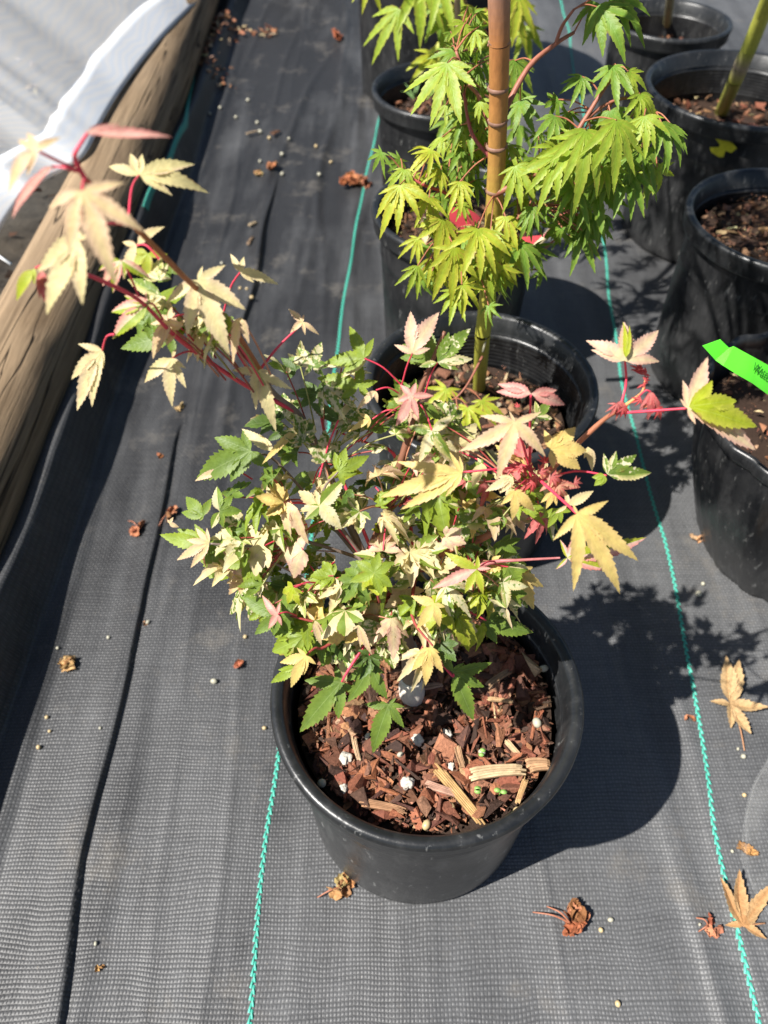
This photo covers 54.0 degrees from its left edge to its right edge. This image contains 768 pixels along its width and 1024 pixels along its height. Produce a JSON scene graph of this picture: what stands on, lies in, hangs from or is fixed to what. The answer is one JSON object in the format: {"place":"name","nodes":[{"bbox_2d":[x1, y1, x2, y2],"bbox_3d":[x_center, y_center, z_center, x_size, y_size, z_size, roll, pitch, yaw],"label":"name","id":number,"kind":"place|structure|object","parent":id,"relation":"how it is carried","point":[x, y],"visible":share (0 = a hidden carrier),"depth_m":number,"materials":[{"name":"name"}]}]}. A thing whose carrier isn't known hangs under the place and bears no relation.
{"place":"outdoors","nodes":[
{"label":"outdoors","id":0,"kind":"place"},
{"bbox_2d":[0,255,11,265],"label":"plastic stake","id":1,"kind":"object","parent":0,"point":[5,260],"visible":1,"depth_m":0.90,"materials":[{"name":"white plastic"}]},
{"bbox_2d":[0,63,87,294],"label":"terrain","id":2,"kind":"structure","parent":0,"point":[31,212],"depth_m":1.76,"materials":[{"name":"soil"}]},
{"bbox_2d":[0,0,218,553],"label":"wooden beam","id":3,"kind":"structure","parent":2,"relation":"on","point":[40,350],"depth_m":1.31,"materials":[{"name":"brown wood"}]},
{"bbox_2d":[0,0,195,229],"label":"shade curtain","id":4,"kind":"object","parent":3,"relation":"on","point":[50,50],"visible":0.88,"depth_m":1.67,"materials":[{"name":"white fabric"}]},
{"bbox_2d":[0,0,767,1023],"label":"ground","id":5,"kind":"structure","parent":0,"point":[162,844],"depth_m":0.96,"materials":[{"name":"fabric"}]},
{"bbox_2d":[57,655,75,671],"bbox_3d":[-0.414,0.197,0.985,0.024,0.017,0.027,0,50,0],"label":"crumpled leaf","id":6,"kind":"object","parent":5,"relation":"on","point":[66,663],"visible":1,"depth_m":0.98,"materials":[{"name":"beige plant"}]},
{"bbox_2d":[95,964,104,971],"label":"crumpled leaf","id":7,"kind":"object","parent":5,"relation":"on","point":[97,967],"visible":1,"depth_m":0.77,"materials":[{"name":"brown plant"}]},
{"bbox_2d":[129,520,145,536],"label":"crumpled leaf","id":8,"kind":"object","parent":5,"relation":"on","point":[134,531],"visible":1,"depth_m":1.13,"materials":[{"name":"brown plant"}]},
{"bbox_2d":[159,505,177,525],"bbox_3d":[-0.328,0.006,1.149,0.017,0.016,0.042,11,51,9],"label":"crumpled leaf","id":9,"kind":"object","parent":5,"relation":"on","point":[171,510],"visible":0.98,"depth_m":1.15,"materials":[{"name":"brown plant"}]},
{"bbox_2d":[174,402,184,410],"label":"crumpled leaf","id":10,"kind":"object","parent":5,"relation":"on","point":[181,405],"visible":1,"depth_m":1.31,"materials":[{"name":"beige plant"}]},
{"bbox_2d":[210,678,216,683],"bbox_3d":[-0.220,0.219,0.976,0.009,0.008,0.007,0,50,0],"label":"fertiliser pellet","id":11,"kind":"object","parent":5,"relation":"on","point":[213,681],"visible":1,"depth_m":0.97},
{"bbox_2d":[197,10,277,89],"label":"bark litter","id":12,"kind":"object","parent":5,"relation":"on","point":[223,14],"visible":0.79,"depth_m":2.38,"materials":[{"name":"brown wood"}]},
{"bbox_2d":[233,659,243,668],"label":"crumpled leaf","id":13,"kind":"object","parent":5,"relation":"on","point":[238,663],"visible":1,"depth_m":0.99,"materials":[{"name":"orange plant"}]},
{"bbox_2d":[247,236,253,244],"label":"twig","id":14,"kind":"object","parent":5,"relation":"on","point":[249,240],"visible":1,"depth_m":1.64,"materials":[{"name":"brown wood"}]},
{"bbox_2d":[245,130,258,134],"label":"twig","id":15,"kind":"object","parent":5,"relation":"on","point":[250,132],"visible":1,"depth_m":1.98,"materials":[{"name":"brown wood"}]},
{"bbox_2d":[248,221,257,226],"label":"twig","id":16,"kind":"object","parent":5,"relation":"on","point":[252,223],"visible":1,"depth_m":1.69,"materials":[{"name":"brown wood"}]},
{"bbox_2d":[254,169,262,175],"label":"crumpled leaf","id":17,"kind":"object","parent":5,"relation":"on","point":[259,172],"visible":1,"depth_m":1.85,"materials":[{"name":"brown plant"}]},
{"bbox_2d":[267,161,277,170],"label":"crumpled leaf","id":18,"kind":"object","parent":5,"relation":"on","point":[270,165],"visible":1,"depth_m":1.85,"materials":[{"name":"brown plant"}]},
{"bbox_2d":[270,130,280,134],"bbox_3d":[-0.285,-0.998,1.977,0.016,0.004,0.029,31,57,24],"label":"bark piece","id":19,"kind":"object","parent":5,"relation":"on","point":[274,132],"visible":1,"depth_m":1.98,"materials":[{"name":"brown wood"}]},
{"bbox_2d":[317,872,354,900],"bbox_3d":[-0.049,0.408,0.813,0.025,0.014,0.043,37,60,27],"label":"crumpled leaf","id":20,"kind":"object","parent":5,"relation":"on","point":[342,880],"visible":0.97,"depth_m":0.82,"materials":[{"name":"brown plant"}]},
{"bbox_2d":[331,28,342,40],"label":"crumpled leaf","id":21,"kind":"object","parent":5,"relation":"on","point":[337,35],"visible":1,"depth_m":2.40,"materials":[{"name":"brown plant"}]},
{"bbox_2d":[339,170,371,188],"bbox_3d":[-0.068,-0.794,1.799,0.077,0.032,0.047,0,50,0],"label":"crumpled leaf","id":22,"kind":"object","parent":5,"relation":"on","point":[352,178],"visible":1,"depth_m":1.80,"materials":[{"name":"brown plant"}]},
{"bbox_2d":[270,571,583,903],"bbox_3d":[0.039,0.242,0.779,0.281,0.271,0.279,0,50,0],"label":"nursery pot","id":23,"kind":"object","parent":5,"relation":"on","point":[395,866],"visible":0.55,"depth_m":0.68,"materials":[{"name":"plastic"}]},
{"bbox_2d":[298,602,552,834],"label":"bark mulch","id":24,"kind":"object","parent":23,"relation":"in","point":[381,771],"visible":0.69,"depth_m":0.68,"materials":[{"name":"brown wood"}]},
{"bbox_2d":[317,779,325,787],"bbox_3d":[-0.054,0.234,0.650,0.008,0.008,0.008,0,50,0],"label":"fertiliser pellet","id":25,"kind":"object","parent":24,"relation":"on","point":[321,783],"visible":0.99,"depth_m":0.65},
{"bbox_2d":[340,783,347,793],"bbox_3d":[-0.034,0.237,0.647,0.008,0.007,0.010,0,50,0],"label":"perlite lump","id":26,"kind":"object","parent":24,"relation":"on","point":[343,788],"visible":1,"depth_m":0.65,"materials":[{"name":"white stone"}]},
{"bbox_2d":[339,751,352,764],"bbox_3d":[-0.034,0.217,0.664,0.012,0.009,0.014,0,50,0],"label":"perlite lump","id":27,"kind":"object","parent":24,"relation":"on","point":[345,758],"visible":1,"depth_m":0.66,"materials":[{"name":"white stone"}]},
{"bbox_2d":[351,736,360,760],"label":"wood splinter","id":28,"kind":"object","parent":24,"relation":"on","point":[355,748],"visible":1,"depth_m":0.67,"materials":[{"name":"beige wood"}]},
{"bbox_2d":[364,733,369,739],"bbox_3d":[-0.015,0.202,0.678,0.006,0.006,0.006,0,50,0],"label":"fertiliser pellet","id":29,"kind":"object","parent":24,"relation":"on","point":[367,736],"visible":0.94,"depth_m":0.68},
{"bbox_2d":[8,124,756,751],"bbox_3d":[0.024,-0.013,0.533,0.416,0.546,0.205,0,50,0],"label":"variegated maple","id":30,"kind":"object","parent":24,"relation":"in","point":[304,624],"visible":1,"depth_m":0.54,"materials":[{"name":"green plant"}]},
{"bbox_2d":[359,799,406,814],"bbox_3d":[-0.001,0.248,0.636,0.042,0.004,0.007,8,51,7],"label":"wood splinter","id":31,"kind":"object","parent":24,"relation":"on","point":[380,805],"visible":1,"depth_m":0.64,"materials":[{"name":"brown wood"}]},
{"bbox_2d":[400,776,414,790],"bbox_3d":[0.021,0.234,0.650,0.013,0.008,0.012,0,50,0],"label":"perlite lump","id":32,"kind":"object","parent":24,"relation":"on","point":[406,783],"visible":1,"depth_m":0.65,"materials":[{"name":"white stone"}]},
{"bbox_2d":[411,733,423,746],"bbox_3d":[0.030,0.204,0.676,0.012,0.008,0.011,30,56,23],"label":"perlite lump","id":33,"kind":"object","parent":24,"relation":"on","point":[418,740],"visible":1,"depth_m":0.67,"materials":[{"name":"white stone"}]},
{"bbox_2d":[397,682,442,692],"bbox_3d":[0.033,0.163,0.698,0.043,0.004,0.011,0,50,0],"label":"wood splinter","id":34,"kind":"object","parent":24,"relation":"on","point":[428,686],"visible":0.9,"depth_m":0.70,"materials":[{"name":"black wood"}]},
{"bbox_2d":[422,819,430,830],"bbox_3d":[0.035,0.261,0.628,0.008,0.008,0.009,0,50,0],"label":"fertiliser pellet","id":35,"kind":"object","parent":24,"relation":"on","point":[426,824],"visible":1,"depth_m":0.62},
{"bbox_2d":[425,780,454,796],"bbox_3d":[0.049,0.237,0.645,0.030,0.004,0.007,17,52,14],"label":"wood splinter","id":36,"kind":"object","parent":24,"relation":"on","point":[436,787],"visible":1,"depth_m":0.64,"materials":[{"name":"brown wood"}]},
{"bbox_2d":[443,728,451,738],"bbox_3d":[0.057,0.200,0.678,0.010,0.008,0.010,0,50,0],"label":"perlite lump","id":37,"kind":"object","parent":24,"relation":"on","point":[446,732],"visible":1,"depth_m":0.68,"materials":[{"name":"white stone"}]},
{"bbox_2d":[448,762,454,770],"bbox_3d":[0.059,0.223,0.660,0.006,0.006,0.009,0,50,0],"label":"perlite lump","id":38,"kind":"object","parent":24,"relation":"on","point":[451,766],"visible":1,"depth_m":0.66,"materials":[{"name":"white stone"}]},
{"bbox_2d":[433,763,484,824],"bbox_3d":[0.063,0.240,0.642,0.009,0.005,0.066,-31,57,-23],"label":"wood splinter","id":39,"kind":"object","parent":24,"relation":"on","point":[444,777],"visible":0.99,"depth_m":0.64,"materials":[{"name":"beige wood"}]},
{"bbox_2d":[454,745,464,768],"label":"wood splinter","id":40,"kind":"object","parent":24,"relation":"on","point":[459,755],"visible":1,"depth_m":0.66,"materials":[{"name":"beige wood"}]},
{"bbox_2d":[474,786,480,794],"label":"seedling","id":41,"kind":"object","parent":24,"relation":"on","point":[477,790],"visible":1,"depth_m":0.64,"materials":[{"name":"green plant"}]},
{"bbox_2d":[478,748,485,756],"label":"seedling","id":42,"kind":"object","parent":24,"relation":"on","point":[481,754],"visible":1,"depth_m":0.66,"materials":[{"name":"green plant"}]},
{"bbox_2d":[469,764,525,781],"bbox_3d":[0.098,0.224,0.651,0.050,0.005,0.011,-5,50,-4],"label":"wood splinter","id":43,"kind":"object","parent":24,"relation":"on","point":[488,771],"visible":1,"depth_m":0.65,"materials":[{"name":"beige wood"}]},
{"bbox_2d":[485,669,511,689],"bbox_3d":[0.108,0.156,0.709,0.029,0.005,0.007,-29,56,-22],"label":"wood splinter","id":44,"kind":"object","parent":24,"relation":"on","point":[494,680],"visible":1,"depth_m":0.71,"materials":[{"name":"brown wood"}]},
{"bbox_2d":[487,697,512,703],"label":"wood splinter","id":45,"kind":"object","parent":24,"relation":"on","point":[498,699],"visible":1,"depth_m":0.69,"materials":[{"name":"beige wood"}]},
{"bbox_2d":[494,788,506,795],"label":"seedling","id":46,"kind":"object","parent":24,"relation":"on","point":[503,791],"visible":1,"depth_m":0.64,"materials":[{"name":"green plant"}]},
{"bbox_2d":[504,739,521,756],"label":"wood splinter","id":47,"kind":"object","parent":24,"relation":"on","point":[510,746],"visible":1,"depth_m":0.67,"materials":[{"name":"beige wood"}]},
{"bbox_2d":[515,776,527,803],"bbox_3d":[0.118,0.238,0.645,0.005,0.004,0.026,19,53,16],"label":"wood splinter","id":48,"kind":"object","parent":24,"relation":"on","point":[521,793],"visible":1,"depth_m":0.64,"materials":[{"name":"beige wood"}]},
{"bbox_2d":[532,718,540,727],"bbox_3d":[0.139,0.192,0.685,0.008,0.008,0.010,0,50,0],"label":"fertiliser pellet","id":49,"kind":"object","parent":24,"relation":"on","point":[536,722],"visible":1,"depth_m":0.68},
{"bbox_2d":[525,757,549,772],"bbox_3d":[0.135,0.221,0.659,0.022,0.004,0.013,0,50,0],"label":"wood splinter","id":50,"kind":"object","parent":24,"relation":"on","point":[535,764],"visible":1,"depth_m":0.66,"materials":[{"name":"beige wood"}]},
{"bbox_2d":[540,665,548,671],"bbox_3d":[0.153,0.150,0.720,0.009,0.008,0.007,0,50,0],"label":"fertiliser pellet","id":51,"kind":"object","parent":24,"relation":"on","point":[544,668],"visible":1,"depth_m":0.72},
{"bbox_2d":[359,0,510,99],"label":"nursery pot","id":52,"kind":"object","parent":5,"relation":"on","point":[386,59],"visible":0.29,"depth_m":1.95,"materials":[{"name":"black plastic"}]},
{"bbox_2d":[371,62,510,185],"bbox_3d":[0.122,-0.770,1.619,0.294,0.271,0.294,0,50,0],"label":"nursery pot","id":53,"kind":"object","parent":5,"relation":"on","point":[402,133],"visible":0.25,"depth_m":1.51,"materials":[{"name":"black plastic"}]},
{"bbox_2d":[394,96,451,114],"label":"bark mulch","id":54,"kind":"object","parent":53,"relation":"in","point":[424,107],"visible":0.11,"depth_m":1.60,"materials":[{"name":"brown wood"}]},
{"bbox_2d":[403,75,421,99],"bbox_3d":[0.057,-0.892,1.580,0.046,0.050,0.018,0,50,0],"label":"grass tuft","id":55,"kind":"object","parent":54,"relation":"on","point":[412,95],"visible":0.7,"depth_m":1.59,"materials":[{"name":"green plant"}]},
{"bbox_2d":[352,0,543,115],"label":"maple sapling","id":56,"kind":"object","parent":54,"relation":"on","point":[442,13],"visible":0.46,"depth_m":1.20,"materials":[{"name":"green plant"}]},
{"bbox_2d":[371,166,548,337],"bbox_3d":[0.123,-0.407,1.318,0.285,0.271,0.287,0,50,0],"label":"nursery pot","id":57,"kind":"object","parent":5,"relation":"on","point":[398,306],"visible":0.24,"depth_m":1.24,"materials":[{"name":"black plastic"}]},
{"bbox_2d":[389,203,526,245],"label":"bark mulch","id":58,"kind":"object","parent":57,"relation":"in","point":[406,230],"visible":0.11,"depth_m":1.28,"materials":[{"name":"brown wood"}]},
{"bbox_2d":[449,205,480,229],"bbox_3d":[0.118,-0.429,1.111,0.052,0.044,0.025,0,50,0],"label":"plant tag","id":59,"kind":"object","parent":57,"relation":"on","point":[459,222],"visible":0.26,"depth_m":1.11,"materials":[{"name":"plastic"}]},
{"bbox_2d":[427,0,534,201],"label":"maple sapling","id":60,"kind":"object","parent":57,"relation":"in","point":[520,133],"visible":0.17,"depth_m":1.02,"materials":[{"name":"green plant"}]},
{"bbox_2d":[522,235,541,243],"bbox_3d":[0.195,-0.374,1.039,0.050,0.010,0.011,-3,50,-3],"label":"plant tag","id":61,"kind":"object","parent":57,"relation":"in","point":[534,239],"visible":0.17,"depth_m":1.04,"materials":[{"name":"red plastic"}]},
{"bbox_2d":[364,311,598,561],"bbox_3d":[0.121,-0.079,1.046,0.293,0.271,0.293,0,50,0],"label":"nursery pot","id":62,"kind":"object","parent":5,"relation":"on","point":[535,353],"visible":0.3,"depth_m":1.01,"materials":[{"name":"black plastic"}]},
{"bbox_2d":[388,362,564,458],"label":"bark mulch","id":63,"kind":"object","parent":62,"relation":"in","point":[459,378],"visible":0.33,"depth_m":1.03,"materials":[{"name":"brown wood"}]},
{"bbox_2d":[368,0,687,429],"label":"green maple","id":64,"kind":"object","parent":63,"relation":"on","point":[585,173],"visible":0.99,"depth_m":0.70,"materials":[{"name":"green plant"}]},
{"bbox_2d":[533,898,590,936],"bbox_3d":[0.190,0.423,0.797,0.051,0.020,0.038,30,57,23],"label":"crumpled leaf","id":65,"kind":"object","parent":5,"relation":"on","point":[578,914],"visible":1,"depth_m":0.79,"materials":[{"name":"brown plant"}]},
{"bbox_2d":[615,1000,620,1007],"bbox_3d":[0.233,0.489,0.749,0.006,0.006,0.007,0,50,0],"label":"fertiliser pellet","id":66,"kind":"object","parent":5,"relation":"on","point":[617,1003],"visible":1,"depth_m":0.75},
{"bbox_2d":[597,0,732,143],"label":"nursery pot","id":67,"kind":"object","parent":5,"relation":"on","point":[696,26],"visible":0.43,"depth_m":1.81,"materials":[{"name":"black plastic"}]},
{"bbox_2d":[663,0,674,27],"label":"maple sapling","id":68,"kind":"object","parent":67,"relation":"in","point":[669,8],"visible":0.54,"depth_m":1.76,"materials":[{"name":"brown plant"}]},
{"bbox_2d":[661,34,682,38],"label":"bark mulch","id":69,"kind":"object","parent":67,"relation":"in","point":[669,36],"visible":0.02,"depth_m":1.87,"materials":[{"name":"brown wood"}]},
{"bbox_2d":[684,714,695,720],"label":"crumpled leaf","id":70,"kind":"object","parent":5,"relation":"on","point":[692,717],"visible":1,"depth_m":0.94,"materials":[{"name":"orange plant"}]},
{"bbox_2d":[689,533,700,542],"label":"crumpled leaf","id":71,"kind":"object","parent":5,"relation":"on","point":[693,536],"visible":1,"depth_m":1.12,"materials":[{"name":"beige plant"}]},
{"bbox_2d":[622,49,767,262],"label":"nursery pot","id":72,"kind":"object","parent":5,"relation":"on","point":[657,229],"visible":0.63,"depth_m":1.53,"materials":[{"name":"black plastic"}]},
{"bbox_2d":[674,95,767,126],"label":"bark mulch","id":73,"kind":"object","parent":72,"relation":"in","point":[742,113],"visible":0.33,"depth_m":1.58,"materials":[{"name":"brown wood"}]},
{"bbox_2d":[715,0,767,115],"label":"maple sapling","id":74,"kind":"object","parent":73,"relation":"on","point":[747,51],"visible":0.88,"depth_m":1.26,"materials":[{"name":"green plant"}]},
{"bbox_2d":[710,139,736,156],"bbox_3d":[0.624,-0.670,1.382,0.046,0.038,0.003,19,53,15],"label":"torn sticker","id":75,"kind":"object","parent":72,"relation":"attached to","point":[723,147],"visible":1,"depth_m":1.38,"materials":[{"name":"paper"}]},
{"bbox_2d":[695,591,701,596],"bbox_3d":[0.443,0.115,1.059,0.009,0.008,0.009,0,50,0],"label":"fertiliser pellet","id":76,"kind":"object","parent":5,"relation":"on","point":[698,593],"visible":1,"depth_m":1.06},
{"bbox_2d":[649,168,767,401],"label":"nursery pot","id":77,"kind":"object","parent":5,"relation":"on","point":[717,290],"visible":0.77,"depth_m":1.19,"materials":[{"name":"black plastic"}]},
{"bbox_2d":[699,194,767,262],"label":"bark mulch","id":78,"kind":"object","parent":77,"relation":"in","point":[741,227],"visible":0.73,"depth_m":1.20,"materials":[{"name":"brown wood"}]},
{"bbox_2d":[696,912,723,938],"bbox_3d":[0.343,0.434,0.792,0.028,0.012,0.025,0,50,0],"label":"crumpled leaf","id":79,"kind":"object","parent":5,"relation":"on","point":[710,930],"visible":1,"depth_m":0.79,"materials":[{"name":"brown plant"}]},
{"bbox_2d":[692,331,767,601],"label":"nursery pot","id":80,"kind":"object","parent":5,"relation":"on","point":[730,482],"visible":0.64,"depth_m":0.98,"materials":[{"name":"black plastic"}]},
{"bbox_2d":[703,339,767,394],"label":"plant tag","id":81,"kind":"object","parent":80,"relation":"in","point":[745,366],"visible":1,"depth_m":0.67,"materials":[{"name":"green plastic"}]},
{"bbox_2d":[711,361,767,467],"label":"bark mulch","id":82,"kind":"object","parent":80,"relation":"in","point":[751,399],"visible":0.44,"depth_m":1.00,"materials":[{"name":"brown wood"}]},
{"bbox_2d":[711,656,767,750],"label":"dry leaf","id":83,"kind":"object","parent":5,"relation":"on","point":[732,682],"visible":1,"depth_m":0.95,"materials":[{"name":"beige plant"}]},
{"bbox_2d":[720,869,767,938],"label":"dry leaf","id":84,"kind":"object","parent":5,"relation":"on","point":[745,913],"visible":1,"depth_m":0.80,"materials":[{"name":"beige plant"}]},
{"bbox_2d":[736,840,758,855],"bbox_3d":[0.405,0.375,0.838,0.023,0.008,0.013,30,57,23],"label":"crumpled leaf","id":85,"kind":"object","parent":5,"relation":"on","point":[746,849],"visible":1,"depth_m":0.84,"materials":[{"name":"brown plant"}]},
{"bbox_2d":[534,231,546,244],"bbox_3d":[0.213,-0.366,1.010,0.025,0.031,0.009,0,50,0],"label":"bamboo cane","id":86,"kind":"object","parent":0,"point":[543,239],"visible":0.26,"depth_m":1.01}
]}

